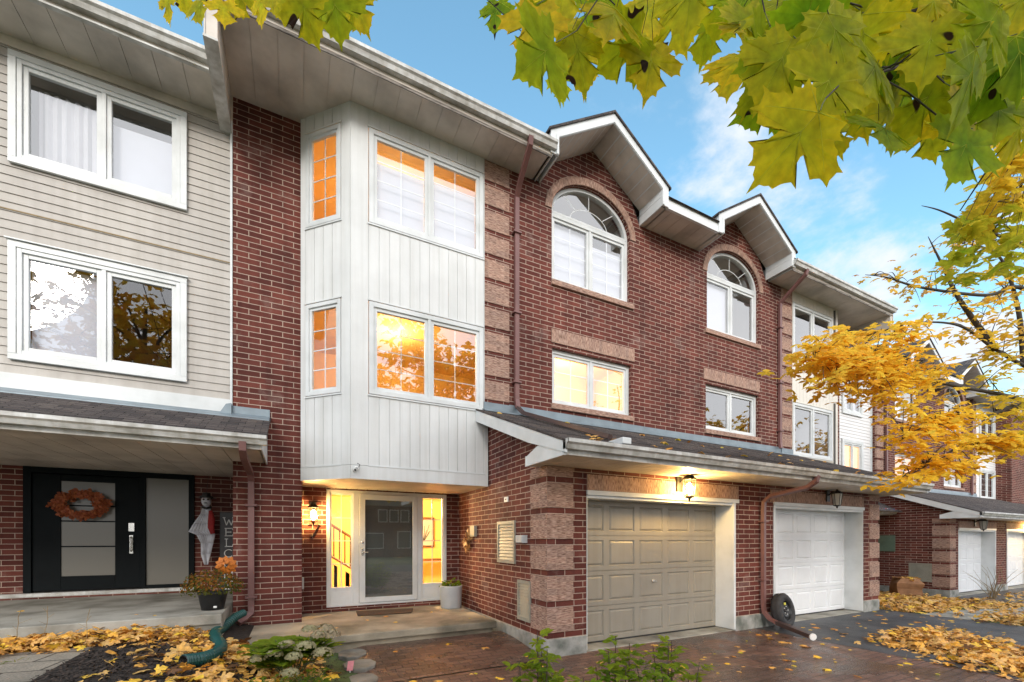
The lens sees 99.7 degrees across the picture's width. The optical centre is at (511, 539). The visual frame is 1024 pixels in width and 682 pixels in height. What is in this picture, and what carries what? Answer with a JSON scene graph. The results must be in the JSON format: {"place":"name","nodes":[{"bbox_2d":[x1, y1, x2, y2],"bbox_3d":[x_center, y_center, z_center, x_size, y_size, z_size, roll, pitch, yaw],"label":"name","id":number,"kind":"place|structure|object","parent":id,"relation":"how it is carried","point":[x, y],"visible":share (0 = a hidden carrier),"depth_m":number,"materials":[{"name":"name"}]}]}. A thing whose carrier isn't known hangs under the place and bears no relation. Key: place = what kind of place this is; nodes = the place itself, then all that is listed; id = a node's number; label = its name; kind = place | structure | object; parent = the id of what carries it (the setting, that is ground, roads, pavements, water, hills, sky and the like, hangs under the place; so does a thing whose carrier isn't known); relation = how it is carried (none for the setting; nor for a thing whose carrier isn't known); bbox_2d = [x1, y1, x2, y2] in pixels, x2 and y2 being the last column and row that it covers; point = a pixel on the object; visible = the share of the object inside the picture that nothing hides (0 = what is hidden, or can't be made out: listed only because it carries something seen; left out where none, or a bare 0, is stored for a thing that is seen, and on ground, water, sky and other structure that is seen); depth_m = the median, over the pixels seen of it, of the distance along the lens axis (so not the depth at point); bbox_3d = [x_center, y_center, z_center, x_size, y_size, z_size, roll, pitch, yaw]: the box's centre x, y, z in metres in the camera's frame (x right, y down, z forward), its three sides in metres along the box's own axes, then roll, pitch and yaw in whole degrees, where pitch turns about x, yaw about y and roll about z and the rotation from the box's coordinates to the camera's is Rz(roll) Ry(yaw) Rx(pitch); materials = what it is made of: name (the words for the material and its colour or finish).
{"place":"outdoors","nodes":[
{"label":"outdoors","id":0,"kind":"place"},
{"bbox_2d":[0,646,91,681],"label":"paved path","id":1,"kind":"structure","parent":0,"point":[22,669],"depth_m":4.08,"materials":[{"name":"grey concrete"}]},
{"bbox_2d":[4,593,1023,681],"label":"ground","id":2,"kind":"structure","parent":0,"point":[337,667],"depth_m":5.58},
{"bbox_2d":[0,0,270,641],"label":"townhouse","id":3,"kind":"structure","parent":2,"relation":"on","point":[116,265],"depth_m":6.22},
{"bbox_2d":[45,488,112,521],"bbox_3d":[-7.422,-0.591,7.444,0.855,0.601,0.179,0,0,-27],"label":"wreath","id":4,"kind":"object","parent":3,"relation":"attached to","point":[58,504],"depth_m":7.41,"materials":[{"name":"brown plant"}]},
{"bbox_2d":[32,473,139,590],"bbox_3d":[-7.414,-0.115,7.553,1.415,1.990,0.132,0,0,-27],"label":"front door","id":5,"kind":"structure","parent":3,"relation":"in","point":[103,552],"depth_m":7.56,"materials":[{"name":"black glass"}]},
{"bbox_2d":[7,48,186,211],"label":"window","id":6,"kind":"structure","parent":3,"relation":"in","point":[62,122],"depth_m":6.14,"materials":[{"name":"white paint"}]},
{"bbox_2d":[7,239,186,382],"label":"window","id":7,"kind":"structure","parent":3,"relation":"in","point":[67,309],"depth_m":6.06,"materials":[{"name":"white paint"}]},
{"bbox_2d":[188,476,216,564],"bbox_3d":[-5.767,-0.360,8.116,0.340,1.682,0.383,0,0,23],"label":"hanging ghost","id":8,"kind":"object","parent":3,"relation":"hanging from","point":[202,528],"visible":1,"depth_m":8.11,"materials":[{"name":"fabric"}]},
{"bbox_2d":[180,556,245,610],"bbox_3d":[-4.253,0.618,6.161,0.790,0.764,0.776,0,0,-27],"label":"flower pot","id":9,"kind":"object","parent":3,"relation":"on","point":[212,600],"visible":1,"depth_m":6.07,"materials":[{"name":"black plastic"}]},
{"bbox_2d":[220,512,232,589],"bbox_3d":[-5.480,0.235,8.365,0.300,1.510,0.036,0,0,-27],"label":"welcome sign","id":10,"kind":"object","parent":3,"relation":"on","point":[226,533],"visible":0.48,"depth_m":8.34,"materials":[{"name":"black wood"}]},
{"bbox_2d":[29,623,351,681],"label":"mulch bed","id":11,"kind":"object","parent":2,"relation":"on","point":[237,631],"visible":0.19,"depth_m":4.16,"materials":[{"name":"black wood"}]},
{"bbox_2d":[0,623,210,654],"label":"fallen leaves","id":12,"kind":"object","parent":11,"relation":"on","point":[34,642],"visible":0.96,"depth_m":4.83,"materials":[{"name":"yellow plant"}]},
{"bbox_2d":[15,610,29,643],"bbox_3d":[-5.224,0.970,4.597,0.186,0.422,0.064,0,0,8],"label":"dry stem","id":13,"kind":"object","parent":12,"relation":"on","point":[18,624],"visible":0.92,"depth_m":4.60,"materials":[{"name":"brown plant"}]},
{"bbox_2d":[39,606,51,634],"bbox_3d":[-5.306,0.970,4.901,0.126,0.421,0.124,0,0,24],"label":"dry stem","id":14,"kind":"object","parent":12,"relation":"on","point":[47,618],"visible":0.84,"depth_m":4.91,"materials":[{"name":"brown plant"}]},
{"bbox_2d":[80,633,340,681],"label":"fallen leaves","id":15,"kind":"object","parent":11,"relation":"on","point":[210,674],"visible":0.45,"depth_m":4.51,"materials":[{"name":"plant"}]},
{"bbox_2d":[178,609,246,666],"bbox_3d":[-3.624,1.186,5.341,0.329,0.278,2.382,0,0,-25],"label":"drain pipe","id":16,"kind":"object","parent":11,"relation":"on","point":[216,637],"visible":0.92,"depth_m":4.83,"materials":[{"name":"green plastic"}]},
{"bbox_2d":[240,674,290,681],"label":"ground plant","id":17,"kind":"object","parent":11,"relation":"on","point":[265,678],"visible":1,"depth_m":4.07,"materials":[{"name":"green plant"}]},
{"bbox_2d":[237,623,345,676],"bbox_3d":[-2.453,1.264,4.855,1.114,0.551,1.075,0,0,-27],"label":"hydrangea bush","id":18,"kind":"object","parent":11,"relation":"on","point":[283,652],"visible":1,"depth_m":4.67,"materials":[{"name":"green plant"}]},
{"bbox_2d":[280,667,331,681],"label":"ground plant","id":19,"kind":"object","parent":11,"relation":"on","point":[317,679],"visible":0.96,"depth_m":4.54,"materials":[{"name":"green plant"}]},
{"bbox_2d":[347,661,353,672],"bbox_3d":[-1.987,1.593,5.311,0.086,0.180,0.032,0,0,-19],"label":"plant tag","id":20,"kind":"object","parent":11,"relation":"on","point":[350,666],"visible":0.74,"depth_m":5.31,"materials":[{"name":"pink plastic"}]},
{"bbox_2d":[338,649,365,661],"bbox_3d":[-2.203,1.641,5.985,0.379,0.138,0.448,0,0,-27],"label":"edging stone","id":21,"kind":"object","parent":2,"relation":"on","point":[348,655],"visible":0.59,"depth_m":5.88,"materials":[{"name":"grey stone"}]},
{"bbox_2d":[343,659,375,672],"bbox_3d":[-1.941,1.652,5.528,0.397,0.116,0.463,0,0,-27],"label":"edging stone","id":22,"kind":"object","parent":2,"relation":"on","point":[362,665],"visible":0.66,"depth_m":5.45,"materials":[{"name":"grey stone"}]},
{"bbox_2d":[349,673,377,681],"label":"edging stone","id":23,"kind":"object","parent":2,"relation":"on","point":[366,677],"visible":0.98,"depth_m":5.10,"materials":[{"name":"grey stone"}]},
{"bbox_2d":[248,604,496,652],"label":"entry slab","id":24,"kind":"structure","parent":2,"relation":"on","point":[417,623],"depth_m":6.98,"materials":[{"name":"concrete"}]},
{"bbox_2d":[356,608,412,615],"bbox_3d":[-2.367,1.368,8.106,1.059,0.016,0.500,0,0,-19],"label":"doormat","id":25,"kind":"object","parent":24,"relation":"on","point":[384,612],"visible":1,"depth_m":8.00,"materials":[{"name":"brown fabric"}]},
{"bbox_2d":[439,577,461,608],"bbox_3d":[-1.239,1.081,8.711,0.472,0.598,0.476,0,0,35],"label":"planter pot","id":26,"kind":"object","parent":24,"relation":"on","point":[451,596],"visible":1,"depth_m":8.54,"materials":[{"name":"white ceramic"}]},
{"bbox_2d":[354,631,543,681],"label":"entry walk","id":27,"kind":"structure","parent":2,"relation":"on","point":[408,660],"depth_m":6.03,"materials":[{"name":"brown brick"}]},
{"bbox_2d":[203,0,805,656],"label":"townhouse","id":28,"kind":"structure","parent":2,"relation":"on","point":[431,276],"depth_m":7.38,"materials":[{"name":"brick"}]},
{"bbox_2d":[306,298,340,396],"bbox_3d":[-3.007,-3.085,7.031,0.627,1.490,0.548,0,0,-27],"label":"window","id":29,"kind":"structure","parent":28,"relation":"in","point":[311,309],"depth_m":7.02,"materials":[{"name":"white paint"}]},
{"bbox_2d":[306,123,340,227],"bbox_3d":[-3.008,-5.860,7.030,0.624,1.520,0.548,0,0,-27],"label":"window","id":30,"kind":"structure","parent":28,"relation":"in","point":[334,130],"depth_m":7.02,"materials":[{"name":"white paint"}]},
{"bbox_2d":[359,494,416,602],"bbox_3d":[-2.449,0.182,8.619,1.130,2.115,0.105,0,0,-27],"label":"storm door","id":31,"kind":"structure","parent":28,"relation":"in","point":[362,497],"depth_m":8.57,"materials":[{"name":"white paint"}]},
{"bbox_2d":[365,500,411,596],"bbox_3d":[-2.512,0.185,8.743,1.140,2.130,0.048,0,0,-27],"label":"front door","id":32,"kind":"structure","parent":28,"relation":"in","point":[388,524],"depth_m":8.73,"materials":[{"name":"grey glass"}]},
{"bbox_2d":[368,301,482,409],"bbox_3d":[-1.426,-3.085,7.425,1.990,1.490,0.090,0,0,-27],"label":"window","id":33,"kind":"structure","parent":28,"relation":"in","point":[429,321],"depth_m":7.38,"materials":[{"name":"white paint"}]},
{"bbox_2d":[368,127,482,257],"bbox_3d":[-1.442,-5.860,7.456,1.990,1.520,0.160,0,0,-27],"label":"window","id":34,"kind":"structure","parent":28,"relation":"in","point":[427,210],"depth_m":7.41,"materials":[{"name":"white paint"}]},
{"bbox_2d":[462,529,472,552],"bbox_3d":[-0.919,0.040,8.775,0.174,0.525,0.511,0,0,-27],"label":"leaf ornament","id":35,"kind":"object","parent":28,"relation":"hanging from","point":[466,543],"visible":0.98,"depth_m":8.72,"materials":[{"name":"gold metal"}]},
{"bbox_2d":[536,177,635,301],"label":"window","id":36,"kind":"structure","parent":28,"relation":"in","point":[579,216],"depth_m":9.25,"materials":[{"name":"white paint"}]},
{"bbox_2d":[552,349,628,414],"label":"window","id":37,"kind":"structure","parent":28,"relation":"in","point":[577,381],"depth_m":10.17,"materials":[{"name":"white paint"}]},
{"bbox_2d":[587,500,715,643],"bbox_3d":[2.409,0.520,7.468,3.261,2.280,0.100,0,0,-27],"label":"garage door","id":38,"kind":"structure","parent":28,"relation":"in","point":[651,566],"depth_m":7.44,"materials":[{"name":"beige metal"}]},
{"bbox_2d":[158,0,1023,287],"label":"maple tree","id":39,"kind":"object","parent":2,"relation":"on","point":[954,69],"visible":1,"depth_m":1.11,"materials":[{"name":"green plant"}]},
{"bbox_2d":[670,193,934,639],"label":"townhouse","id":40,"kind":"structure","parent":2,"relation":"on","point":[751,295],"depth_m":10.51,"materials":[{"name":"brick"}]},
{"bbox_2d":[706,385,755,436],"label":"window","id":41,"kind":"structure","parent":40,"relation":"in","point":[726,410],"depth_m":12.16,"materials":[{"name":"white paint"}]},
{"bbox_2d":[707,253,755,342],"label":"window","id":42,"kind":"structure","parent":40,"relation":"in","point":[731,310],"depth_m":11.44,"materials":[{"name":"white paint"}]},
{"bbox_2d":[776,510,844,615],"bbox_3d":[6.402,0.520,9.511,3.261,2.280,0.054,0,0,-27],"label":"garage door","id":43,"kind":"structure","parent":40,"relation":"in","point":[809,544],"depth_m":9.62,"materials":[{"name":"white metal"}]},
{"bbox_2d":[793,402,832,460],"bbox_3d":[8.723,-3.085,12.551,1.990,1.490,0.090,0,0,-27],"label":"window","id":44,"kind":"structure","parent":40,"relation":"in","point":[812,410],"depth_m":12.52,"materials":[{"name":"white paint"}]},
{"bbox_2d":[793,302,832,357],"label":"window","id":45,"kind":"structure","parent":40,"relation":"in","point":[798,309],"depth_m":12.51,"materials":[{"name":"white paint"}]},
{"bbox_2d":[757,206,1023,496],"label":"maple tree","id":46,"kind":"object","parent":2,"relation":"on","point":[839,365],"visible":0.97,"depth_m":6.33,"materials":[{"name":"yellow plant"}]},
{"bbox_2d":[889,576,924,597],"bbox_3d":[13.630,1.640,14.941,0.777,0.727,0.754,0,0,23],"label":"paper bag","id":47,"kind":"object","parent":2,"relation":"on","point":[910,586],"visible":0.99,"depth_m":14.69,"materials":[{"name":"brown paper"}]},
{"bbox_2d":[878,591,1023,625],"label":"fallen leaves","id":48,"kind":"object","parent":2,"relation":"on","point":[927,603],"visible":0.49,"depth_m":11.03,"materials":[{"name":"yellow plant"}]},
{"bbox_2d":[924,607,1023,619],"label":"footpath","id":49,"kind":"structure","parent":2,"relation":"on","point":[951,614],"depth_m":9.80,"materials":[{"name":"concrete"}]},
{"bbox_2d":[98,0,1023,397],"label":"sky","id":50,"kind":"structure","parent":0,"point":[871,214],"materials":[{"name":"blue"}]},
{"bbox_2d":[530,628,755,657],"bbox_3d":[2.425,1.660,7.286,4.580,0.036,0.540,0,0,-27],"label":"garage apron","id":51,"kind":"object","parent":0,"point":[659,642],"visible":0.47,"depth_m":7.08,"materials":[{"name":"grey concrete"}]},
{"bbox_2d":[400,629,1022,681],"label":"driveway","id":52,"kind":"structure","parent":0,"point":[761,656],"depth_m":5.73,"materials":[{"name":"brown brick"}]},
{"bbox_2d":[502,628,564,681],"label":"leafy shrub","id":53,"kind":"object","parent":52,"relation":"on","point":[543,671],"visible":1,"depth_m":3.37,"materials":[{"name":"green plant"}]},
{"bbox_2d":[567,675,601,681],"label":"leafy shrub","id":54,"kind":"object","parent":52,"relation":"on","point":[575,678],"visible":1,"depth_m":3.14,"materials":[{"name":"green plant"}]},
{"bbox_2d":[582,635,645,681],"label":"leafy shrub","id":55,"kind":"object","parent":52,"relation":"on","point":[618,672],"visible":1,"depth_m":3.49,"materials":[{"name":"green plant"}]},
{"bbox_2d":[621,635,713,681],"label":"leafy shrub","id":56,"kind":"object","parent":52,"relation":"on","point":[668,677],"visible":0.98,"depth_m":3.41,"materials":[{"name":"green plant"}]},
{"bbox_2d":[756,609,1023,679],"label":"neighbour driveway","id":57,"kind":"structure","parent":0,"point":[854,631],"depth_m":8.10,"materials":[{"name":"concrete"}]},
{"bbox_2d":[770,593,794,627],"bbox_3d":[5.145,1.355,8.201,0.655,0.665,0.277,0,0,-35],"label":"spare wheel","id":58,"kind":"object","parent":57,"relation":"on","point":[782,607],"visible":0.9,"depth_m":8.12,"materials":[{"name":"rubber"}]},
{"bbox_2d":[854,624,1023,681],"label":"fallen leaves","id":59,"kind":"object","parent":57,"relation":"on","point":[998,654],"visible":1,"depth_m":6.41,"materials":[{"name":"plant"}]},
{"bbox_2d":[955,587,1023,603],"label":"driveway","id":60,"kind":"structure","parent":0,"point":[1002,597],"depth_m":15.09,"materials":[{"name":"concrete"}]},
{"bbox_2d":[963,566,1023,598],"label":"bare shrub","id":61,"kind":"object","parent":60,"relation":"on","point":[993,591],"visible":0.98,"depth_m":14.49,"materials":[{"name":"brown plant"}]},
{"bbox_2d":[979,591,1023,604],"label":"fallen leaves","id":62,"kind":"object","parent":60,"relation":"on","point":[1008,595],"visible":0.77,"depth_m":14.82,"materials":[{"name":"plant"}]},
{"label":"far ground","id":63,"kind":"structure","parent":0,"visible":0},
{"bbox_2d":[839,369,902,515],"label":"townhouse","id":64,"kind":"structure","parent":63,"relation":"on","point":[855,433],"depth_m":16.20,"materials":[{"name":"white"}]},
{"bbox_2d":[842,380,862,417],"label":"window","id":65,"kind":"structure","parent":64,"relation":"in","point":[847,408],"depth_m":16.08,"materials":[{"name":"white paint"}]},
{"bbox_2d":[841,438,863,469],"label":"window","id":66,"kind":"structure","parent":64,"relation":"in","point":[852,451],"depth_m":16.23,"materials":[{"name":"white paint"}]},
{"bbox_2d":[862,338,1023,597],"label":"townhouse","id":67,"kind":"structure","parent":63,"relation":"on","point":[933,542],"depth_m":15.97,"materials":[{"name":"brick"}]},
{"bbox_2d":[895,373,915,422],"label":"window","id":68,"kind":"structure","parent":67,"relation":"in","point":[905,395],"depth_m":18.09,"materials":[{"name":"white paint"}]},
{"bbox_2d":[895,454,915,480],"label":"window","id":69,"kind":"structure","parent":67,"relation":"in","point":[906,460],"depth_m":18.70,"materials":[{"name":"white paint"}]},
{"bbox_2d":[958,531,980,592],"bbox_3d":[16.808,0.850,16.112,3.261,2.280,0.054,0,0,-27],"label":"garage door","id":70,"kind":"structure","parent":67,"relation":"in","point":[969,542],"depth_m":16.33,"materials":[{"name":"white metal"}]},
{"bbox_2d":[932,358,1023,590],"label":"townhouse","id":71,"kind":"structure","parent":63,"relation":"on","point":[1012,546],"depth_m":19.21,"materials":[{"name":"brick"}]},
{"bbox_2d":[944,387,960,432],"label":"window","id":72,"kind":"structure","parent":71,"relation":"in","point":[947,405],"depth_m":20.07,"materials":[{"name":"white paint"}]},
{"bbox_2d":[944,468,960,487],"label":"window","id":73,"kind":"structure","parent":71,"relation":"in","point":[951,483],"depth_m":20.11,"materials":[{"name":"white paint"}]},
{"bbox_2d":[979,413,995,434],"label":"window","id":74,"kind":"structure","parent":71,"relation":"in","point":[993,426],"depth_m":21.51,"materials":[{"name":"white paint"}]},
{"bbox_2d":[979,468,995,498],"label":"window","id":75,"kind":"structure","parent":71,"relation":"in","point":[993,481],"depth_m":21.35,"materials":[{"name":"white paint"}]},
{"bbox_2d":[1008,532,1022,586],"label":"garage door","id":76,"kind":"structure","parent":71,"relation":"in","point":[1015,539],"depth_m":18.47,"materials":[{"name":"white metal"}]},
{"bbox_2d":[981,407,1023,503],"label":"townhouse","id":77,"kind":"structure","parent":63,"relation":"on","point":[1010,485],"depth_m":21.61,"materials":[{"name":"brick"}]}
]}

